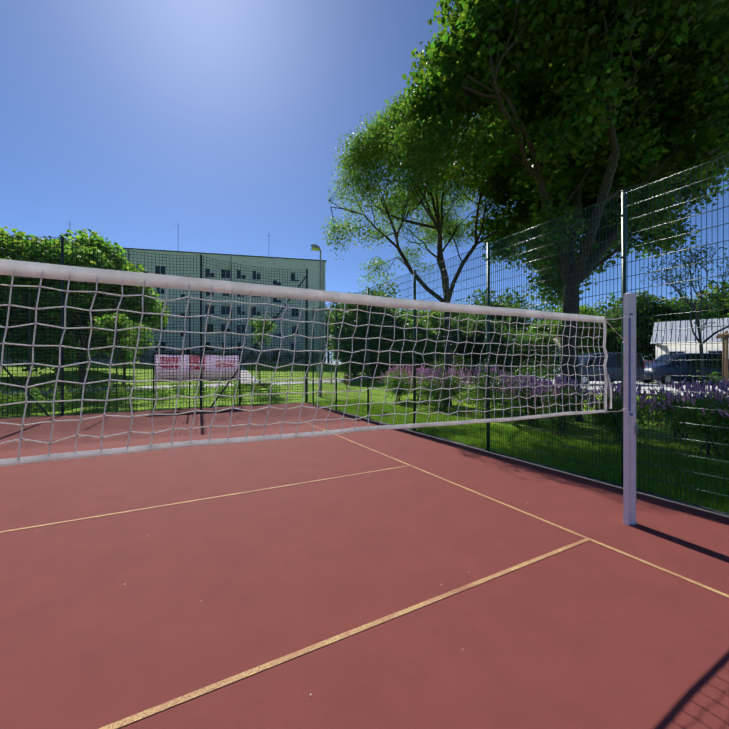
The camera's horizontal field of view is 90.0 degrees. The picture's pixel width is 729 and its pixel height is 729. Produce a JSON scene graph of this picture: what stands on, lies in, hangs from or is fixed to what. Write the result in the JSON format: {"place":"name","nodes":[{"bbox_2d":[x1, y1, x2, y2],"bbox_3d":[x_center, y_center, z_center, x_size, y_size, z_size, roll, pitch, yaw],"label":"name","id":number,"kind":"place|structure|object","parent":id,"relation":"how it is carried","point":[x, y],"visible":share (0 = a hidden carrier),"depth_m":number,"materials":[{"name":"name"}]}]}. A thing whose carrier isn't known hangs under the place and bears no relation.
{"place":"outdoors","nodes":[
{"label":"outdoors","id":0,"kind":"place"},
{"bbox_2d":[249,316,277,392],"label":"tree","id":1,"kind":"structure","parent":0,"point":[256,325],"depth_m":22.07,"materials":[{"name":"green plant"}]},
{"bbox_2d":[0,403,728,728],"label":"court surface","id":2,"kind":"object","parent":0,"point":[108,619],"visible":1,"depth_m":2.90,"materials":[{"name":"red rubber"}]},
{"bbox_2d":[0,402,728,516],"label":"court kerb","id":3,"kind":"structure","parent":2,"relation":"on","point":[651,495],"depth_m":6.36,"materials":[{"name":"concrete"}]},
{"bbox_2d":[312,190,626,486],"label":"fence posts","id":4,"kind":"object","parent":3,"relation":"on","point":[623,216],"visible":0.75,"depth_m":7.40,"materials":[{"name":"metal"}]},
{"bbox_2d":[0,420,728,728],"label":"court lines","id":5,"kind":"object","parent":2,"relation":"on","point":[161,707],"visible":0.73,"depth_m":2.67,"materials":[{"name":"paint"}]},
{"bbox_2d":[623,293,637,525],"bbox_3d":[2.956,0.487,4.064,0.156,2.562,0.138,0,0,-29],"label":"volleyball post","id":6,"kind":"object","parent":2,"relation":"on","point":[630,429],"visible":1,"depth_m":4.02,"materials":[{"name":"white metal"}]},
{"bbox_3d":[-6.289,0.487,-0.999,0.156,2.562,0.138,0,0,-29],"label":"volleyball post","id":7,"kind":"object","parent":2,"relation":"on","visible":0},
{"bbox_2d":[607,317,636,411],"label":"net tie cords","id":8,"kind":"object","parent":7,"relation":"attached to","point":[625,340],"visible":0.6,"depth_m":3.95,"materials":[{"name":"fabric"}]},
{"bbox_2d":[0,270,606,459],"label":"volleyball net","id":9,"kind":"object","parent":8,"relation":"attached to","point":[117,309],"visible":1,"depth_m":2.09,"materials":[{"name":"fabric"}]},
{"bbox_2d":[0,259,611,466],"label":"volleyball net bands","id":10,"kind":"object","parent":8,"relation":"hanging from","point":[49,271],"visible":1,"depth_m":2.10,"materials":[{"name":"fabric"}]},
{"bbox_2d":[0,364,728,509],"bbox_3d":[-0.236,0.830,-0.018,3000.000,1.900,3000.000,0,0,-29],"label":"ground grass","id":11,"kind":"structure","parent":0,"point":[574,429],"depth_m":16.61,"materials":[{"name":"green plant"}]},
{"bbox_2d":[0,227,70,353],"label":"chestnut","id":12,"kind":"object","parent":11,"relation":"on","point":[40,313],"visible":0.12,"depth_m":20.81,"materials":[{"name":"green plant"}]},
{"bbox_2d":[0,226,170,385],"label":"chestnut","id":13,"kind":"object","parent":11,"relation":"on","point":[83,236],"depth_m":21.09,"materials":[{"name":"green plant"}]},
{"bbox_2d":[87,313,158,400],"bbox_3d":[-11.520,-0.278,17.668,2.804,4.290,3.620,0,0,-29],"label":"tree","id":14,"kind":"object","parent":11,"relation":"on","point":[108,325],"depth_m":17.51,"materials":[{"name":"green plant"}]},
{"bbox_2d":[0,380,282,415],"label":"hedge leaves","id":15,"kind":"object","parent":11,"relation":"on","point":[57,404],"visible":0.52,"depth_m":14.33,"materials":[{"name":"green plant"}]},
{"bbox_2d":[0,236,307,416],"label":"fence posts","id":16,"kind":"object","parent":11,"relation":"on","point":[33,399],"visible":0.83,"depth_m":14.69,"materials":[{"name":"metal"}]},
{"bbox_2d":[0,290,304,416],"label":"fence panels","id":17,"kind":"object","parent":16,"relation":"attached to","point":[285,341],"visible":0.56,"depth_m":14.11,"materials":[{"name":"metal"}]},
{"bbox_2d":[156,354,238,380],"bbox_3d":[-6.787,0.113,14.933,3.130,1.050,0.045,0,0,-29],"label":"banner","id":18,"kind":"object","parent":17,"relation":"attached to","point":[215,369],"visible":0.5,"depth_m":14.85,"materials":[{"name":"pink"}]},
{"bbox_2d":[0,234,305,417],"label":"wire fence","id":19,"kind":"object","parent":16,"relation":"attached to","point":[133,332],"visible":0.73,"depth_m":13.76,"materials":[{"name":"metal"}]},
{"bbox_2d":[0,224,326,363],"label":"apartment block","id":20,"kind":"structure","parent":11,"relation":"on","point":[312,266],"depth_m":55.69,"materials":[{"name":"plaster"},{"name":"glass"},{"name":"pvc"}]},
{"bbox_2d":[153,353,239,407],"bbox_3d":[-6.793,0.658,14.944,3.260,2.220,0.075,0,0,-29],"label":"banner frame","id":21,"kind":"object","parent":11,"relation":"on","point":[185,380],"visible":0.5,"depth_m":14.60,"materials":[{"name":"grey metal"}]},
{"bbox_2d":[0,367,439,394],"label":"footpath","id":22,"kind":"structure","parent":11,"relation":"on","point":[215,385],"depth_m":25.97,"materials":[{"name":"grey concrete"}]},
{"bbox_2d":[55,318,135,372],"bbox_3d":[-26.536,-4.666,31.580,13.064,10.908,11.524,0,0,-29],"label":"bush","id":23,"kind":"object","parent":22,"relation":"on","point":[92,344],"depth_m":34.41,"materials":[{"name":"green plant"}]},
{"bbox_2d":[333,288,406,377],"bbox_3d":[0.044,-2.545,34.755,7.743,8.451,7.718,0,0,-29],"label":"tree","id":24,"kind":"object","parent":22,"relation":"on","point":[391,318],"depth_m":33.08,"materials":[{"name":"green plant"}]},
{"bbox_2d":[369,318,443,377],"bbox_3d":[3.905,-1.061,33.693,7.576,6.543,6.825,0,0,-29],"label":"bush","id":25,"kind":"object","parent":22,"relation":"on","point":[399,345],"depth_m":31.92,"materials":[{"name":"green plant"}]},
{"bbox_2d":[241,383,270,400],"bbox_3d":[-5.458,1.363,18.263,1.800,0.810,0.485,0,0,-29],"label":"bench","id":26,"kind":"object","parent":11,"relation":"on","point":[259,387],"visible":0.12,"depth_m":18.55,"materials":[{"name":"brown wood"}]},
{"bbox_2d":[310,244,321,396],"bbox_3d":[-2.542,-2.332,19.619,0.533,8.200,0.943,0,0,43],"label":"street lamp","id":27,"kind":"object","parent":11,"relation":"on","point":[315,247],"visible":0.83,"depth_m":19.95,"materials":[{"name":"grey metal"}]},
{"bbox_2d":[317,365,322,376],"bbox_3d":[-2.774,0.905,22.526,0.065,1.700,0.500,0,0,44],"label":"info sign","id":28,"kind":"object","parent":11,"relation":"on","point":[318,370],"visible":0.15,"depth_m":22.42,"materials":[{"name":"silver metal"}]},
{"bbox_2d":[344,375,348,384],"bbox_3d":[-1.220,1.227,25.096,0.440,1.000,0.440,0,0,-29],"label":"litter bin","id":29,"kind":"object","parent":11,"relation":"on","point":[345,380],"visible":0.79,"depth_m":24.95,"materials":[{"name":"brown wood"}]},
{"bbox_2d":[371,309,455,352],"bbox_3d":[4.193,-1.964,37.356,9.362,7.797,8.184,0,0,-29],"label":"tree","id":30,"kind":"object","parent":11,"relation":"on","point":[431,318],"depth_m":35.75,"materials":[{"name":"green plant"}]},
{"bbox_2d":[416,310,463,375],"bbox_3d":[6.575,-2.014,39.182,7.254,7.781,9.673,0,0,-29],"label":"tree","id":31,"kind":"object","parent":11,"relation":"on","point":[457,332],"visible":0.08,"depth_m":36.04,"materials":[{"name":"green plant"}]},
{"bbox_2d":[423,310,474,367],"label":"tree","id":32,"kind":"object","parent":11,"relation":"on","point":[457,314],"depth_m":43.86,"materials":[{"name":"green plant"}]},
{"bbox_2d":[321,88,580,405],"bbox_3d":[3.190,-4.446,16.133,10.186,12.630,10.283,0,0,-29],"label":"robinia","id":33,"kind":"object","parent":11,"relation":"on","point":[371,145],"depth_m":14.48,"materials":[{"name":"green plant"}]},
{"bbox_2d":[439,315,470,373],"bbox_3d":[6.743,-1.948,42.045,9.284,7.313,10.596,0,0,-29],"label":"tree","id":34,"kind":"object","parent":11,"relation":"on","point":[456,318],"depth_m":39.03,"materials":[{"name":"green plant"}]},
{"bbox_2d":[456,301,511,369],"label":"tree","id":35,"kind":"object","parent":11,"relation":"on","point":[478,317],"depth_m":50.67,"materials":[{"name":"green plant"}]},
{"bbox_2d":[428,349,560,397],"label":"shrubs","id":36,"kind":"object","parent":11,"relation":"on","point":[546,371],"depth_m":15.73,"materials":[{"name":"green plant"}]},
{"bbox_2d":[462,313,527,333],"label":"tree","id":37,"kind":"object","parent":11,"relation":"on","point":[508,324],"depth_m":57.45,"materials":[{"name":"green plant"}]},
{"bbox_2d":[490,326,560,374],"bbox_3d":[17.539,-1.329,41.983,8.182,6.079,7.831,0,0,-29],"label":"bush","id":38,"kind":"object","parent":11,"relation":"on","point":[544,348],"depth_m":39.81,"materials":[{"name":"green plant"}]},
{"bbox_2d":[333,279,728,342],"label":"distant trees","id":39,"kind":"object","parent":11,"relation":"on","point":[609,312],"visible":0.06,"depth_m":61.91,"materials":[{"name":"green plant"}]},
{"bbox_2d":[380,364,728,455],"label":"flowering bushes","id":40,"kind":"object","parent":11,"relation":"on","point":[696,417],"depth_m":8.84,"materials":[{"name":"purple plant"}]},
{"bbox_2d":[399,0,728,420],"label":"maple","id":41,"kind":"object","parent":11,"relation":"on","point":[695,35],"depth_m":10.20,"materials":[{"name":"green plant"}]},
{"bbox_2d":[527,304,611,371],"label":"tree","id":42,"kind":"object","parent":11,"relation":"on","point":[559,329],"depth_m":44.21,"materials":[{"name":"green plant"}]},
{"bbox_2d":[543,333,620,373],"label":"cream block","id":43,"kind":"structure","parent":11,"relation":"on","point":[558,358],"depth_m":46.78,"materials":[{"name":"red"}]},
{"bbox_2d":[586,290,719,359],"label":"tree","id":44,"kind":"object","parent":11,"relation":"on","point":[644,323],"depth_m":41.32,"materials":[{"name":"green plant"}]},
{"bbox_2d":[640,239,728,405],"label":"young tree","id":45,"kind":"object","parent":11,"relation":"on","point":[688,263],"depth_m":9.67,"materials":[{"name":"green plant"}]},
{"bbox_2d":[0,0,728,363],"label":"sky","id":46,"kind":"structure","parent":0,"point":[204,126],"materials":[{"name":"blue"}]},
{"bbox_2d":[309,398,452,423],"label":"grass","id":47,"kind":"structure","parent":0,"point":[402,410],"depth_m":13.35,"materials":[{"name":"green plant"}]},
{"bbox_2d":[452,319,517,374],"bbox_3d":[11.741,-1.571,37.994,7.370,6.133,7.875,0,0,-29],"label":"bush","id":48,"kind":"object","parent":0,"point":[477,346],"depth_m":35.95,"materials":[{"name":"green plant"}]},
{"bbox_2d":[305,154,728,513],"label":"side fence panels","id":49,"kind":"object","parent":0,"point":[329,383],"visible":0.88,"depth_m":6.41,"materials":[{"name":"metal"}]},
{"bbox_2d":[390,416,728,513],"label":"grass","id":50,"kind":"structure","parent":0,"point":[572,465],"depth_m":6.49,"materials":[{"name":"green plant"}]},
{"bbox_2d":[467,379,728,396],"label":"yard paving","id":51,"kind":"structure","parent":0,"point":[655,385],"depth_m":19.36,"materials":[{"name":"grey concrete"}]},
{"bbox_2d":[0,346,728,384],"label":"hedge leaves","id":52,"kind":"object","parent":51,"relation":"on","point":[698,378],"visible":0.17,"depth_m":49.78,"materials":[{"name":"green plant"}]},
{"bbox_2d":[460,383,726,400],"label":"yard kerb","id":53,"kind":"structure","parent":51,"relation":"on","point":[645,395],"depth_m":14.18,"materials":[{"name":"concrete"}]},
{"bbox_2d":[555,353,644,383],"bbox_3d":[13.717,0.268,21.537,4.519,1.900,2.100,0,0,-4],"label":"car","id":54,"kind":"object","parent":51,"relation":"on","point":[610,365],"visible":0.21,"depth_m":20.74,"materials":[{"name":"blue paint"}]},
{"bbox_2d":[641,353,728,383],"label":"car","id":55,"kind":"object","parent":51,"relation":"on","point":[711,362],"visible":0.52,"depth_m":21.48,"materials":[{"name":"blue paint"}]},
{"bbox_2d":[650,317,728,358],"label":"white house","id":56,"kind":"structure","parent":51,"relation":"on","point":[711,348],"depth_m":33.37,"materials":[{"name":"white paint"}]},
{"bbox_2d":[716,331,728,388],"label":"pergola","id":57,"kind":"object","parent":51,"relation":"on","point":[726,335],"visible":0.69,"depth_m":17.73,"materials":[{"name":"brown wood"}]}
]}

